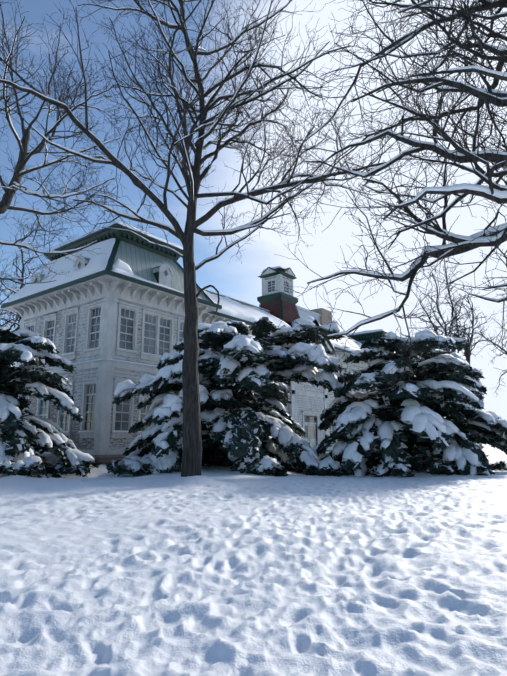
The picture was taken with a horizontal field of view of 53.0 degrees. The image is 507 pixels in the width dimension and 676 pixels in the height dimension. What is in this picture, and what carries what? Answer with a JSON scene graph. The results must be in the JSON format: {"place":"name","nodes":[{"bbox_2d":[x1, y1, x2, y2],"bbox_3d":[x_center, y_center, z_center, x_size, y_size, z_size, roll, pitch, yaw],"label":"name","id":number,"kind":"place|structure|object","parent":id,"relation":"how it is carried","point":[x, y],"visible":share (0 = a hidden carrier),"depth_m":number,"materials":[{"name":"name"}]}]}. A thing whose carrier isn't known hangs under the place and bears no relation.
{"place":"outdoors","nodes":[
{"label":"outdoors","id":0,"kind":"place"},
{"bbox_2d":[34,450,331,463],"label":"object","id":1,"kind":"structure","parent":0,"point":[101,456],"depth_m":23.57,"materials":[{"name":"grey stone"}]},
{"bbox_2d":[26,299,370,449],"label":"clapboard hall walls","id":2,"kind":"structure","parent":0,"point":[309,403],"depth_m":25.53,"materials":[{"name":"white wood"}]},
{"bbox_2d":[57,277,309,463],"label":"dark hall openings","id":3,"kind":"object","parent":2,"relation":"in","point":[59,460],"visible":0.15,"depth_m":24.69,"materials":[{"name":"black"}]},
{"bbox_2d":[21,262,372,438],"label":"windows","id":4,"kind":"structure","parent":2,"relation":"in","point":[151,350],"depth_m":25.50,"materials":[{"name":"grey glass"}]},
{"bbox_2d":[112,240,394,352],"bbox_3d":[1.804,-0.561,42.184,9.560,2.780,39.960,-9,-15,37],"label":"roof","id":5,"kind":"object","parent":2,"relation":"on","point":[141,262],"depth_m":27.20,"materials":[{"name":"green metal"}]},
{"bbox_2d":[1,223,387,354],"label":"roof trim","id":6,"kind":"structure","parent":5,"relation":"attached to","point":[126,237],"depth_m":28.12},
{"bbox_2d":[201,288,353,339],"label":"roof trim","id":7,"kind":"structure","parent":5,"relation":"on","point":[210,292],"depth_m":38.29,"materials":[{"name":"wood"}]},
{"bbox_2d":[0,444,506,675],"bbox_3d":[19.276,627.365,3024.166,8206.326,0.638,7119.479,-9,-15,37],"label":"snow ground","id":8,"kind":"structure","parent":0,"point":[216,570],"depth_m":4.26,"materials":[{"name":"white snow"}]},
{"bbox_2d":[3,273,24,329],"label":"bare tree","id":9,"kind":"object","parent":8,"relation":"on","point":[15,290],"visible":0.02,"depth_m":45.14,"materials":[{"name":"brown plant"}]},
{"bbox_2d":[0,217,48,371],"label":"bare tree","id":10,"kind":"object","parent":8,"relation":"on","point":[21,287],"visible":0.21,"depth_m":39.94,"materials":[{"name":"brown plant"}]},
{"bbox_2d":[0,233,33,330],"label":"snow on branches","id":11,"kind":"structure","parent":10,"relation":"on","point":[15,293],"depth_m":39.73,"materials":[{"name":"white snow"}]},
{"bbox_2d":[0,0,147,284],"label":"bare tree","id":12,"kind":"object","parent":8,"relation":"on","point":[9,193],"visible":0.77,"depth_m":19.28,"materials":[{"name":"brown plant"}]},
{"bbox_2d":[0,20,117,283],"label":"snow on branches","id":13,"kind":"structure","parent":12,"relation":"on","point":[41,194],"depth_m":18.70,"materials":[{"name":"white snow"}]},
{"bbox_2d":[42,451,330,464],"bbox_3d":[1.804,9.496,40.101,8.380,1.080,38.780,-9,-15,37],"label":"building foundation","id":14,"kind":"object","parent":8,"relation":"on","point":[52,459],"depth_m":23.41,"materials":[{"name":"grey stone"}]},
{"bbox_2d":[271,0,506,398],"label":"bare tree","id":15,"kind":"object","parent":8,"relation":"on","point":[467,15],"visible":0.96,"depth_m":7.87,"materials":[{"name":"brown plant"}]},
{"bbox_2d":[306,0,506,335],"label":"snow on branches","id":16,"kind":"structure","parent":15,"relation":"on","point":[486,189],"depth_m":7.67,"materials":[{"name":"white snow"}]},
{"bbox_2d":[329,341,463,464],"bbox_3d":[4.856,2.437,18.338,5.979,4.720,5.929,-9,-15,37],"label":"yew wood","id":17,"kind":"object","parent":8,"relation":"on","point":[407,354],"visible":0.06,"depth_m":18.14,"materials":[{"name":"brown plant"}]},
{"bbox_2d":[296,335,484,476],"bbox_3d":[4.800,2.606,18.267,6.460,5.415,6.436,-9,-15,37],"label":"yew foliage","id":18,"kind":"object","parent":17,"relation":"attached to","point":[391,449],"visible":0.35,"depth_m":17.22,"materials":[{"name":"green plant"}]},
{"bbox_2d":[297,329,483,475],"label":"snow on branches","id":19,"kind":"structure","parent":18,"relation":"on","point":[481,403],"depth_m":17.05,"materials":[{"name":"white snow"}]},
{"bbox_2d":[401,256,501,434],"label":"bare tree","id":20,"kind":"object","parent":8,"relation":"on","point":[467,350],"visible":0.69,"depth_m":42.04,"materials":[{"name":"brown plant"}]},
{"bbox_2d":[404,265,498,354],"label":"snow on branches","id":21,"kind":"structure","parent":20,"relation":"on","point":[454,314],"depth_m":42.18,"materials":[{"name":"white snow"}]},
{"bbox_2d":[414,373,492,465],"bbox_3d":[6.804,2.763,19.053,5.150,4.423,5.606,-9,-15,37],"label":"yew wood","id":22,"kind":"object","parent":8,"relation":"on","point":[434,410],"visible":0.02,"depth_m":19.16,"materials":[{"name":"brown plant"}]},
{"bbox_2d":[460,281,506,393],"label":"bare tree","id":23,"kind":"object","parent":8,"relation":"on","point":[495,344],"visible":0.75,"depth_m":49.24,"materials":[{"name":"brown plant"}]},
{"bbox_2d":[0,0,506,419],"label":"sky","id":24,"kind":"structure","parent":0,"point":[236,280],"materials":[{"name":"blue"}]},
{"bbox_2d":[311,308,331,325],"bbox_3d":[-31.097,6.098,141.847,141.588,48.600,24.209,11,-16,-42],"label":"brick stack","id":25,"kind":"object","parent":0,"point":[324,318],"visible":0.14,"depth_m":181.50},
{"label":"snow field","id":26,"kind":"structure","parent":0,"visible":0},
{"bbox_2d":[0,329,102,477],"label":"yew","id":27,"kind":"object","parent":26,"relation":"on","point":[11,425],"depth_m":18.91,"materials":[{"name":"green plant"}]},
{"bbox_2d":[0,327,97,477],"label":"snow on branches","id":28,"kind":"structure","parent":27,"relation":"on","point":[19,446],"depth_m":18.83,"materials":[{"name":"white snow"}]},
{"bbox_2d":[3,256,375,454],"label":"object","id":29,"kind":"object","parent":26,"relation":"on","point":[109,291],"visible":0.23,"depth_m":25.56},
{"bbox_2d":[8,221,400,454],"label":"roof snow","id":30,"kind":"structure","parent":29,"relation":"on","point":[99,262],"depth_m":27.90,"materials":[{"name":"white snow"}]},
{"bbox_2d":[260,300,298,323],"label":"cupola base","id":31,"kind":"object","parent":29,"relation":"on","point":[275,309],"visible":0.36,"depth_m":40.99,"materials":[{"name":"red brick"}]},
{"bbox_2d":[0,0,446,476],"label":"bare tree","id":32,"kind":"object","parent":26,"relation":"on","point":[191,464],"visible":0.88,"depth_m":13.56,"materials":[{"name":"brown plant"}]},
{"bbox_2d":[0,0,409,266],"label":"snow on branches","id":33,"kind":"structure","parent":32,"relation":"on","point":[238,227],"depth_m":13.79,"materials":[{"name":"white snow"}]},
{"bbox_2d":[104,319,358,476],"bbox_3d":[-1.171,2.751,21.250,11.664,6.441,11.323,-9,-15,37],"label":"yew","id":34,"kind":"object","parent":26,"relation":"on","point":[215,342],"depth_m":19.24,"materials":[{"name":"green plant"}]},
{"bbox_2d":[106,316,353,473],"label":"snow on branches","id":35,"kind":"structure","parent":34,"relation":"on","point":[242,413],"depth_m":18.63,"materials":[{"name":"white snow"}]},
{"bbox_2d":[296,305,320,323],"bbox_3d":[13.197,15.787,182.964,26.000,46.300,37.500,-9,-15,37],"label":"snow","id":36,"kind":"structure","parent":26,"relation":"on","point":[303,312],"depth_m":173.95,"materials":[{"name":"white snow"}]},
{"bbox_2d":[367,340,486,448],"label":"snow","id":37,"kind":"structure","parent":26,"relation":"on","point":[481,388],"depth_m":22.84,"materials":[{"name":"white snow"}]},
{"bbox_2d":[376,336,481,458],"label":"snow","id":38,"kind":"structure","parent":37,"relation":"on","point":[479,384],"depth_m":22.80,"materials":[{"name":"white snow"}]},
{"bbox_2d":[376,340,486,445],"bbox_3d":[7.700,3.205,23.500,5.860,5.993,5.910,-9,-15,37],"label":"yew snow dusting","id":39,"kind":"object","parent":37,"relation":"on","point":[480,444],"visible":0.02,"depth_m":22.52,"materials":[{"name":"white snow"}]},
{"bbox_2d":[369,349,506,474],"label":"yew foliage","id":40,"kind":"object","parent":26,"relation":"on","point":[415,464],"visible":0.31,"depth_m":17.68,"materials":[{"name":"green plant"}]},
{"bbox_2d":[396,349,506,475],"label":"snow on branches","id":41,"kind":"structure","parent":40,"relation":"on","point":[429,453],"depth_m":17.36,"materials":[{"name":"white snow"}]}
]}

